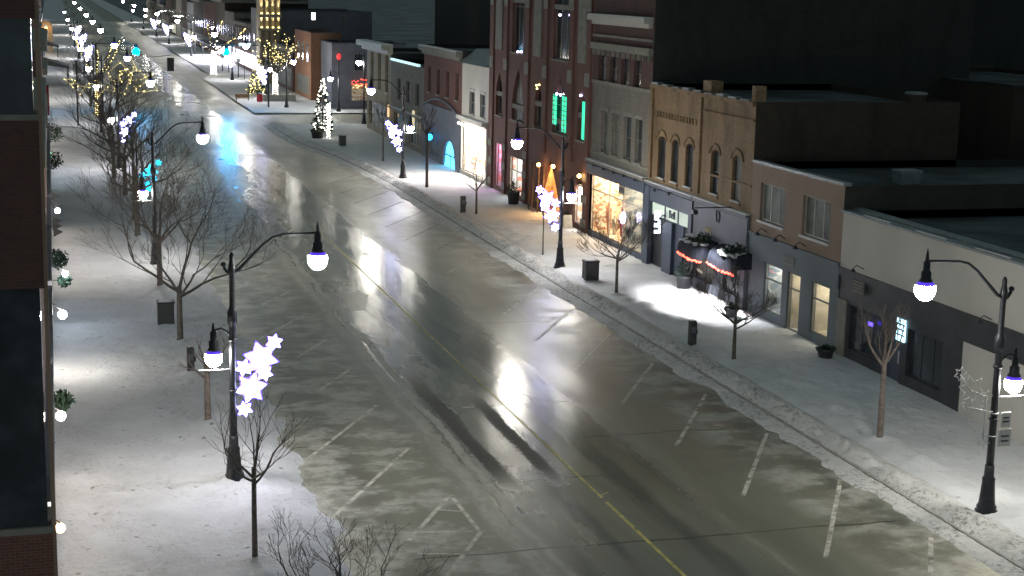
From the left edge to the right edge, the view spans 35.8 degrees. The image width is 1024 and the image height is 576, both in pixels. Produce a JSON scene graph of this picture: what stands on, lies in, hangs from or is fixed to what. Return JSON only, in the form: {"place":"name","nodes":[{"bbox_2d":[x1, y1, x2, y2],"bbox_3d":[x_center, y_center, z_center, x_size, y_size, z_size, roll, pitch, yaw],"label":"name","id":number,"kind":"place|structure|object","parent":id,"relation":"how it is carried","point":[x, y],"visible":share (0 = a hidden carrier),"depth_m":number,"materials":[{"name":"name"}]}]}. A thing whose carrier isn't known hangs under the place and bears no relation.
{"place":"outdoors","nodes":[
{"label":"outdoors","id":0,"kind":"place"},
{"bbox_2d":[42,0,352,575],"bbox_3d":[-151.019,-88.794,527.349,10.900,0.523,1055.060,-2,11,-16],"label":"sidewalk","id":1,"kind":"structure","parent":0,"point":[144,486],"depth_m":55.74,"materials":[{"name":"white snow"}]},
{"bbox_2d":[59,50,133,131],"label":"bare tree","id":2,"kind":"object","parent":1,"relation":"on","point":[79,72],"visible":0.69,"depth_m":156.55,"materials":[{"name":"brown plant"}]},
{"bbox_2d":[48,71,162,178],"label":"bare tree","id":3,"kind":"object","parent":1,"relation":"on","point":[109,103],"visible":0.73,"depth_m":120.97,"materials":[{"name":"brown plant"}]},
{"bbox_2d":[62,59,157,140],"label":"bare tree","id":4,"kind":"object","parent":1,"relation":"on","point":[126,72],"visible":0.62,"depth_m":145.16,"materials":[{"name":"brown plant"}]},
{"bbox_2d":[49,54,176,158],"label":"bare tree","id":5,"kind":"object","parent":1,"relation":"on","point":[137,81],"visible":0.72,"depth_m":133.62,"materials":[{"name":"brown plant"}]},
{"bbox_2d":[67,74,167,194],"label":"bare tree","id":6,"kind":"object","parent":1,"relation":"on","point":[106,134],"visible":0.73,"depth_m":111.68,"materials":[{"name":"brown plant"}]},
{"bbox_2d":[48,98,200,218],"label":"bare tree","id":7,"kind":"object","parent":1,"relation":"on","point":[133,150],"visible":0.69,"depth_m":101.11,"materials":[{"name":"brown plant"}]},
{"bbox_2d":[75,55,173,125],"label":"traffic signal","id":8,"kind":"object","parent":1,"relation":"on","point":[170,64],"visible":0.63,"depth_m":164.44,"materials":[{"name":"black metal"}]},
{"bbox_2d":[106,69,153,167],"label":"street lamp","id":9,"kind":"object","parent":1,"relation":"on","point":[150,81],"visible":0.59,"depth_m":127.91,"materials":[{"name":"black metal"}]},
{"bbox_2d":[82,96,205,235],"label":"bare tree","id":10,"kind":"object","parent":1,"relation":"on","point":[138,148],"visible":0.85,"depth_m":93.45,"materials":[{"name":"brown plant"}]},
{"bbox_2d":[97,164,231,285],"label":"bare tree","id":11,"kind":"object","parent":1,"relation":"on","point":[162,238],"visible":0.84,"depth_m":78.92,"materials":[{"name":"brown plant"}]},
{"bbox_2d":[156,299,174,324],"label":"litter bin","id":12,"kind":"object","parent":1,"relation":"on","point":[165,311],"visible":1,"depth_m":70.76,"materials":[{"name":"black metal"}]},
{"bbox_2d":[135,116,207,264],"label":"street lamp","id":13,"kind":"object","parent":1,"relation":"on","point":[202,136],"visible":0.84,"depth_m":84.66,"materials":[{"name":"black metal"}]},
{"bbox_2d":[63,153,296,339],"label":"bare tree","id":14,"kind":"object","parent":1,"relation":"on","point":[179,291],"visible":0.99,"depth_m":66.65,"materials":[{"name":"brown plant"}]},
{"bbox_2d":[173,328,244,420],"bbox_3d":[-10.571,3.163,55.051,1.170,3.589,2.829,8,13,33],"label":"bare tree","id":15,"kind":"object","parent":1,"relation":"on","point":[207,398],"visible":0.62,"depth_m":55.03,"materials":[{"name":"brown plant"}]},
{"bbox_2d":[203,385,308,556],"bbox_3d":[-6.781,5.028,41.913,2.876,5.030,3.493,-2,11,-16],"label":"bare tree","id":16,"kind":"object","parent":1,"relation":"on","point":[253,476],"visible":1,"depth_m":41.92,"materials":[{"name":"brown plant"}]},
{"bbox_2d":[198,221,326,481],"bbox_3d":[-7.658,1.998,48.789,3.974,8.150,0.647,-2,11,-16],"label":"street lamp","id":17,"kind":"object","parent":1,"relation":"on","point":[317,257],"visible":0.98,"depth_m":48.43,"materials":[{"name":"black metal"}]},
{"bbox_2d":[236,334,282,416],"bbox_3d":[-7.823,2.711,48.858,1.546,2.650,0.095,-2,11,-16],"label":"star decoration","id":18,"kind":"object","parent":17,"relation":"attached to","point":[260,358],"visible":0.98,"depth_m":48.78,"materials":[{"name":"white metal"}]},
{"bbox_2d":[259,507,453,575],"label":"bare tree","id":19,"kind":"object","parent":1,"relation":"on","point":[338,573],"visible":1,"depth_m":35.26,"materials":[{"name":"brown plant"}]},
{"bbox_2d":[90,0,339,112],"bbox_3d":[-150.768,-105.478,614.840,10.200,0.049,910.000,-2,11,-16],"label":"sidewalk","id":20,"kind":"structure","parent":0,"point":[221,81],"depth_m":254.58,"materials":[{"name":"white snow"}]},
{"bbox_2d":[193,23,246,74],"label":"wrapped tree","id":21,"kind":"object","parent":20,"relation":"on","point":[213,57],"visible":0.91,"depth_m":256.06,"materials":[{"name":"white plant"}]},
{"bbox_2d":[253,32,301,94],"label":"wrapped tree","id":22,"kind":"object","parent":20,"relation":"on","point":[275,73],"visible":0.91,"depth_m":203.53,"materials":[{"name":"brown plant"}]},
{"bbox_2d":[42,0,728,291],"bbox_3d":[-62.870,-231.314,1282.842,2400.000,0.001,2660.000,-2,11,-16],"label":"ground","id":23,"kind":"structure","parent":0,"point":[410,23],"depth_m":735.09,"materials":[{"name":"white snow"}]},
{"bbox_2d":[0,0,57,575],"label":"brick building","id":24,"kind":"structure","parent":23,"relation":"on","point":[28,539],"depth_m":35.23,"materials":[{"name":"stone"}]},
{"bbox_2d":[0,18,33,113],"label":"window","id":25,"kind":"structure","parent":24,"relation":"in","point":[16,68],"depth_m":34.22,"materials":[{"name":"black glass"}]},
{"bbox_2d":[0,289,47,528],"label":"window","id":26,"kind":"structure","parent":24,"relation":"in","point":[23,466],"depth_m":35.63,"materials":[{"name":"black glass"}]},
{"bbox_2d":[31,34,51,233],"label":"shop building","id":27,"kind":"structure","parent":23,"relation":"on","point":[48,199],"depth_m":77.11,"materials":[{"name":"red brick"}]},
{"bbox_2d":[33,77,53,376],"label":"shop building","id":28,"kind":"structure","parent":23,"relation":"on","point":[43,86],"depth_m":53.53,"materials":[{"name":"grey stone"}]},
{"bbox_2d":[42,57,50,196],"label":"shop building","id":29,"kind":"structure","parent":23,"relation":"on","point":[48,172],"depth_m":89.75,"materials":[{"name":"beige stone"}]},
{"bbox_2d":[40,111,54,505],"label":"shop building","id":30,"kind":"structure","parent":23,"relation":"on","point":[43,349],"depth_m":42.86,"materials":[{"name":"red brick"}]},
{"bbox_2d":[54,388,75,411],"bbox_3d":[-14.238,3.545,49.595,1.105,0.839,0.809,4,11,13],"label":"hanging greenery","id":31,"kind":"object","parent":30,"relation":"attached to","point":[63,400],"visible":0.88,"depth_m":49.43,"materials":[{"name":"green plant"}]},
{"bbox_2d":[44,93,52,296],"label":"shop building","id":32,"kind":"structure","parent":23,"relation":"on","point":[49,248],"depth_m":67.96,"materials":[{"name":"stone"}]},
{"bbox_2d":[52,248,68,269],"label":"hanging greenery","id":33,"kind":"object","parent":32,"relation":"attached to","point":[58,253],"visible":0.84,"depth_m":73.12,"materials":[{"name":"green plant"}]},
{"bbox_2d":[181,0,192,39],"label":"shop building","id":34,"kind":"structure","parent":23,"relation":"on","point":[183,15],"depth_m":394.29,"materials":[{"name":"grey brick"}]},
{"bbox_2d":[187,1,193,43],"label":"shop building","id":35,"kind":"structure","parent":23,"relation":"on","point":[190,14],"depth_m":377.04,"materials":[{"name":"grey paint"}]},
{"bbox_2d":[190,0,213,47],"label":"shop building","id":36,"kind":"structure","parent":23,"relation":"on","point":[198,15],"depth_m":355.75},
{"bbox_2d":[203,1,214,52],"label":"shop building","id":37,"kind":"structure","parent":23,"relation":"on","point":[208,12],"depth_m":333.90,"materials":[{"name":"grey brick"}]},
{"bbox_2d":[192,36,253,68],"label":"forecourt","id":38,"kind":"structure","parent":23,"relation":"on","point":[249,60],"depth_m":285.74,"materials":[{"name":"grey paint"}]},
{"bbox_2d":[225,10,250,63],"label":"shop building","id":39,"kind":"structure","parent":23,"relation":"on","point":[236,14],"depth_m":293.41,"materials":[{"name":"grey stone"}]},
{"bbox_2d":[230,19,251,71],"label":"shop building","id":40,"kind":"structure","parent":23,"relation":"on","point":[240,26],"depth_m":275.79,"materials":[{"name":"grey brick"}]},
{"bbox_2d":[211,0,308,58],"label":"shop building","id":41,"kind":"structure","parent":23,"relation":"on","point":[221,6],"depth_m":305.39,"materials":[{"name":"brick"}]},
{"bbox_2d":[256,0,281,82],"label":"clock tower","id":42,"kind":"structure","parent":23,"relation":"on","point":[268,15],"depth_m":236.03,"materials":[{"name":"beige stone"}]},
{"bbox_2d":[272,42,294,91],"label":"shop building","id":43,"kind":"structure","parent":23,"relation":"on","point":[281,78],"depth_m":225.08,"materials":[{"name":"grey brick"}]},
{"bbox_2d":[251,7,371,73],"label":"shop building","id":44,"kind":"structure","parent":23,"relation":"on","point":[355,25],"depth_m":245.05,"materials":[{"name":"grey paint"}]},
{"bbox_2d":[295,28,341,101],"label":"brick building","id":45,"kind":"structure","parent":23,"relation":"on","point":[308,69],"depth_m":206.79,"materials":[{"name":"brick"}]},
{"bbox_2d":[321,40,405,107],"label":"corner building","id":46,"kind":"structure","parent":23,"relation":"on","point":[350,71],"depth_m":196.94,"materials":[{"name":"grey paint"}]},
{"bbox_2d":[356,39,423,138],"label":"shop building","id":47,"kind":"structure","parent":23,"relation":"on","point":[380,55],"depth_m":162.21,"materials":[{"name":"beige stone"}]},
{"bbox_2d":[370,100,388,131],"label":"shop window","id":48,"kind":"structure","parent":47,"relation":"in","point":[375,120],"depth_m":164.27,"materials":[{"name":"grey glass"}]},
{"bbox_2d":[311,0,478,44],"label":"building","id":49,"kind":"structure","parent":23,"relation":"on","point":[456,21],"depth_m":250.39,"materials":[{"name":"concrete"}]},
{"bbox_2d":[388,58,460,153],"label":"shop building","id":50,"kind":"structure","parent":23,"relation":"on","point":[408,75],"depth_m":149.14,"materials":[{"name":"grey stone"}]},
{"bbox_2d":[418,44,489,174],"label":"shop building","id":51,"kind":"structure","parent":23,"relation":"on","point":[443,65],"depth_m":135.83,"materials":[{"name":"red brick"}]},
{"bbox_2d":[456,49,489,184],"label":"shop building","id":52,"kind":"structure","parent":23,"relation":"on","point":[473,116],"depth_m":127.07,"materials":[{"name":"paint"}]},
{"bbox_2d":[463,122,485,178],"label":"shop window","id":53,"kind":"structure","parent":52,"relation":"in","point":[474,143],"depth_m":130.08,"materials":[{"name":"white glass"}]},
{"bbox_2d":[478,0,489,44],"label":"building","id":54,"kind":"structure","parent":23,"relation":"on","point":[484,24],"depth_m":227.58,"materials":[{"name":"concrete"}]},
{"bbox_2d":[487,0,595,232],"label":"brick hall","id":55,"kind":"structure","parent":23,"relation":"on","point":[541,61],"depth_m":108.48,"materials":[{"name":"brick"}]},
{"bbox_2d":[510,155,521,195],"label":"shop window","id":56,"kind":"structure","parent":55,"relation":"in","point":[516,167],"depth_m":116.91,"materials":[{"name":"white"}]},
{"bbox_2d":[510,76,522,123],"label":"window","id":57,"kind":"structure","parent":55,"relation":"in","point":[518,105],"depth_m":114.41,"materials":[{"name":"glass"}]},
{"bbox_2d":[510,0,524,54],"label":"window","id":58,"kind":"structure","parent":55,"relation":"in","point":[520,4],"depth_m":113.73,"materials":[{"name":"glass"}]},
{"bbox_2d":[550,86,566,137],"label":"window","id":59,"kind":"structure","parent":55,"relation":"in","point":[559,106],"depth_m":105.26,"materials":[{"name":"glass"}]},
{"bbox_2d":[551,0,569,62],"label":"window","id":60,"kind":"structure","parent":55,"relation":"in","point":[563,21],"depth_m":104.16,"materials":[{"name":"glass"}]},
{"bbox_2d":[544,164,581,218],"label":"christmas tree","id":61,"kind":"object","parent":55,"relation":"in","point":[550,186],"depth_m":111.21,"materials":[{"name":"orange"}]},
{"bbox_2d":[585,0,974,260],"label":"shop building","id":62,"kind":"structure","parent":23,"relation":"on","point":[638,47],"depth_m":91.28,"materials":[{"name":"grey brick"}]},
{"bbox_2d":[591,175,625,243],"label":"shop window","id":63,"kind":"structure","parent":62,"relation":"in","point":[607,198],"depth_m":99.45,"materials":[{"name":"beige glass"}]},
{"bbox_2d":[609,109,619,158],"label":"window","id":64,"kind":"structure","parent":62,"relation":"in","point":[616,125],"depth_m":94.70,"materials":[{"name":"glass"}]},
{"bbox_2d":[621,112,631,162],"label":"window","id":65,"kind":"structure","parent":62,"relation":"in","point":[629,116],"depth_m":92.73,"materials":[{"name":"glass"}]},
{"bbox_2d":[622,187,642,252],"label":"shop window","id":66,"kind":"structure","parent":62,"relation":"in","point":[634,199],"depth_m":94.06,"materials":[{"name":"yellow"}]},
{"bbox_2d":[632,115,642,165],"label":"window","id":67,"kind":"structure","parent":62,"relation":"in","point":[640,118],"depth_m":90.96,"materials":[{"name":"glass"}]},
{"bbox_2d":[642,80,960,309],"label":"brick building","id":68,"kind":"structure","parent":23,"relation":"on","point":[710,142],"depth_m":78.75,"materials":[{"name":"brick"}]},
{"bbox_2d":[655,137,665,182],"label":"window","id":69,"kind":"structure","parent":68,"relation":"in","point":[663,142],"depth_m":87.63,"materials":[{"name":"black glass"}]},
{"bbox_2d":[668,140,678,186],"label":"window","id":70,"kind":"structure","parent":68,"relation":"in","point":[676,147],"depth_m":85.83,"materials":[{"name":"black glass"}]},
{"bbox_2d":[682,144,692,191],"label":"window","id":71,"kind":"structure","parent":68,"relation":"in","point":[690,149],"depth_m":83.94,"materials":[{"name":"black glass"}]},
{"bbox_2d":[696,258,714,283],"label":"shop window","id":72,"kind":"structure","parent":68,"relation":"in","point":[703,266],"depth_m":82.14,"materials":[{"name":"grey glass"}]},
{"bbox_2d":[707,150,719,198],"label":"window","id":73,"kind":"structure","parent":68,"relation":"in","point":[714,194],"depth_m":80.67,"materials":[{"name":"black glass"}]},
{"bbox_2d":[728,156,741,205],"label":"window","id":74,"kind":"structure","parent":68,"relation":"in","point":[738,163],"depth_m":78.11,"materials":[{"name":"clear glass"}]},
{"bbox_2d":[746,159,1023,356],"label":"shop building","id":75,"kind":"structure","parent":23,"relation":"on","point":[795,231],"depth_m":71.41,"materials":[{"name":"paint"}]},
{"bbox_2d":[757,183,785,230],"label":"window","id":76,"kind":"structure","parent":75,"relation":"in","point":[773,197],"depth_m":74.26,"materials":[{"name":"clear glass"}]},
{"bbox_2d":[764,263,781,316],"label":"shop window","id":77,"kind":"structure","parent":75,"relation":"in","point":[774,280],"depth_m":75.39,"materials":[{"name":"glass"}]},
{"bbox_2d":[787,272,800,332],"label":"shop window","id":78,"kind":"structure","parent":75,"relation":"in","point":[795,294],"depth_m":73.06,"materials":[{"name":"glass"}]},
{"bbox_2d":[798,196,830,246],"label":"window","id":79,"kind":"structure","parent":75,"relation":"in","point":[818,212],"depth_m":70.05,"materials":[{"name":"grey glass"}]},
{"bbox_2d":[811,282,829,338],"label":"shop window","id":80,"kind":"structure","parent":75,"relation":"in","point":[820,320],"depth_m":70.79,"materials":[{"name":"glass"}]},
{"bbox_2d":[891,169,922,184],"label":"roof unit","id":81,"kind":"structure","parent":75,"relation":"on","point":[906,176],"depth_m":71.24,"materials":[{"name":"grey metal"}]},
{"bbox_2d":[838,208,1023,443],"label":"shop building","id":82,"kind":"structure","parent":23,"relation":"on","point":[951,327],"depth_m":61.49,"materials":[{"name":"grey paint"}]},
{"bbox_2d":[850,306,881,359],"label":"shop window","id":83,"kind":"structure","parent":82,"relation":"in","point":[859,342],"depth_m":66.37,"materials":[{"name":"black glass"}]},
{"bbox_2d":[887,320,899,380],"bbox_3d":[15.445,2.520,63.832,0.140,2.500,1.100,-2,11,-16],"label":"door","id":84,"kind":"structure","parent":82,"relation":"in","point":[893,365],"depth_m":63.97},
{"bbox_2d":[908,330,942,388],"bbox_3d":[16.166,2.760,61.598,0.060,1.900,2.600,-2,11,-16],"label":"shop window","id":85,"kind":"structure","parent":82,"relation":"in","point":[925,358],"depth_m":61.73,"materials":[{"name":"black glass"}]},
{"bbox_2d":[942,66,1023,159],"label":"building","id":86,"kind":"structure","parent":23,"relation":"on","point":[991,120],"depth_m":89.49,"materials":[{"name":"brick"}]},
{"bbox_2d":[970,0,1023,70],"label":"building","id":87,"kind":"structure","parent":23,"relation":"on","point":[998,34],"depth_m":110.37,"materials":[{"name":"black"}]},
{"bbox_2d":[62,0,1003,575],"bbox_3d":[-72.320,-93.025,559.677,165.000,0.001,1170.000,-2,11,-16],"label":"road","id":88,"kind":"structure","parent":0,"point":[522,494],"depth_m":58.88,"materials":[{"name":"grey asphalt"}]},
{"bbox_2d":[194,230,481,575],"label":"stall lines","id":89,"kind":"object","parent":88,"relation":"on","point":[425,522],"visible":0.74,"depth_m":48.88,"materials":[{"name":"paint"}]},
{"bbox_2d":[315,227,686,575],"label":"line","id":90,"kind":"object","parent":88,"relation":"on","point":[668,560],"visible":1,"depth_m":53.68,"materials":[{"name":"yellow paint"}]},
{"bbox_2d":[262,122,1023,575],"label":"snow bank","id":91,"kind":"structure","parent":88,"relation":"on","point":[1000,538],"depth_m":59.85,"materials":[{"name":"white snow"}]},
{"bbox_2d":[273,127,1023,570],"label":"kerb","id":92,"kind":"structure","parent":88,"relation":"on","point":[979,541],"depth_m":59.34,"materials":[{"name":"concrete"}]},
{"bbox_2d":[403,225,932,575],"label":"stall lines","id":93,"kind":"object","parent":88,"relation":"on","point":[833,518],"visible":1,"depth_m":55.38,"materials":[{"name":"white paint"}]},
{"bbox_2d":[283,123,1023,537],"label":"sidewalk","id":94,"kind":"structure","parent":0,"point":[935,443],"depth_m":67.54,"materials":[{"name":"white snow"}]},
{"bbox_2d":[310,77,333,131],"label":"fir tree","id":95,"kind":"object","parent":94,"relation":"on","point":[315,119],"visible":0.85,"depth_m":162.79,"materials":[{"name":"green plant"}]},
{"bbox_2d":[367,77,413,178],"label":"street lamp","id":96,"kind":"object","parent":94,"relation":"on","point":[371,91],"visible":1,"depth_m":125.66,"materials":[{"name":"black metal"}]},
{"bbox_2d":[385,120,402,152],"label":"star decoration","id":97,"kind":"object","parent":96,"relation":"attached to","point":[393,130],"visible":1,"depth_m":125.55,"materials":[{"name":"white plastic"}]},
{"bbox_2d":[417,105,436,186],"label":"bare tree","id":98,"kind":"object","parent":94,"relation":"on","point":[426,134],"visible":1,"depth_m":120.19,"materials":[{"name":"brown plant"}]},
{"bbox_2d":[455,153,498,213],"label":"bare tree","id":99,"kind":"object","parent":94,"relation":"on","point":[476,198],"visible":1,"depth_m":107.27,"materials":[{"name":"brown plant"}]},
{"bbox_2d":[506,179,521,203],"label":"planter","id":100,"kind":"object","parent":94,"relation":"on","point":[513,196],"visible":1,"depth_m":112.56,"materials":[{"name":"black plastic"}]},
{"bbox_2d":[511,121,579,268],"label":"street lamp","id":101,"kind":"object","parent":94,"relation":"on","point":[517,142],"visible":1,"depth_m":86.91,"materials":[{"name":"black metal"}]},
{"bbox_2d":[536,185,559,231],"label":"star decoration","id":102,"kind":"object","parent":101,"relation":"attached to","point":[547,199],"visible":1,"depth_m":86.86,"materials":[{"name":"white plastic"}]},
{"bbox_2d":[582,259,599,280],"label":"litter bin","id":103,"kind":"object","parent":94,"relation":"on","point":[590,269],"visible":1,"depth_m":83.94,"materials":[{"name":"black metal"}]},
{"bbox_2d":[572,208,667,292],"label":"bare tree","id":104,"kind":"object","parent":94,"relation":"on","point":[623,238],"visible":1,"depth_m":79.72,"materials":[{"name":"brown plant"}]},
{"bbox_2d":[674,257,694,288],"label":"planter","id":105,"kind":"object","parent":94,"relation":"on","point":[683,281],"visible":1,"depth_m":82.37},
{"bbox_2d":[688,319,697,345],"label":"pay post","id":106,"kind":"object","parent":94,"relation":"on","point":[692,331],"visible":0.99,"depth_m":69.04,"materials":[{"name":"black metal"}]},
{"bbox_2d":[691,262,782,358],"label":"bare tree","id":107,"kind":"object","parent":94,"relation":"on","point":[736,321],"visible":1,"depth_m":65.98,"materials":[{"name":"brown plant"}]},
{"bbox_2d":[815,343,836,358],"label":"planter","id":108,"kind":"object","parent":94,"relation":"on","point":[825,351],"visible":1,"depth_m":67.44,"materials":[{"name":"black plastic"}]},
{"bbox_2d":[858,301,911,437],"bbox_3d":[12.935,2.995,54.639,2.352,5.086,1.836,-2,11,-16],"label":"bare tree","id":109,"kind":"object","parent":94,"relation":"on","point":[886,358],"visible":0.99,"depth_m":54.49,"materials":[{"name":"brown plant"}]},
{"bbox_2d":[914,249,1023,514],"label":"street lamp","id":110,"kind":"object","parent":94,"relation":"on","point":[925,288],"visible":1,"depth_m":47.04,"materials":[{"name":"black metal"}]},
{"bbox_2d":[954,367,992,446],"bbox_3d":[13.689,3.542,46.981,1.474,2.519,0.038,-2,11,-16],"label":"star decoration","id":111,"kind":"object","parent":110,"relation":"attached to","point":[984,424],"visible":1,"depth_m":47.01},
{"bbox_2d":[988,412,1010,446],"bbox_3d":[14.579,4.214,47.319,0.670,1.050,0.255,4,11,13],"label":"parking sign","id":112,"kind":"object","parent":110,"relation":"attached to","point":[1004,437],"visible":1,"depth_m":47.28,"materials":[{"name":"white metal"}]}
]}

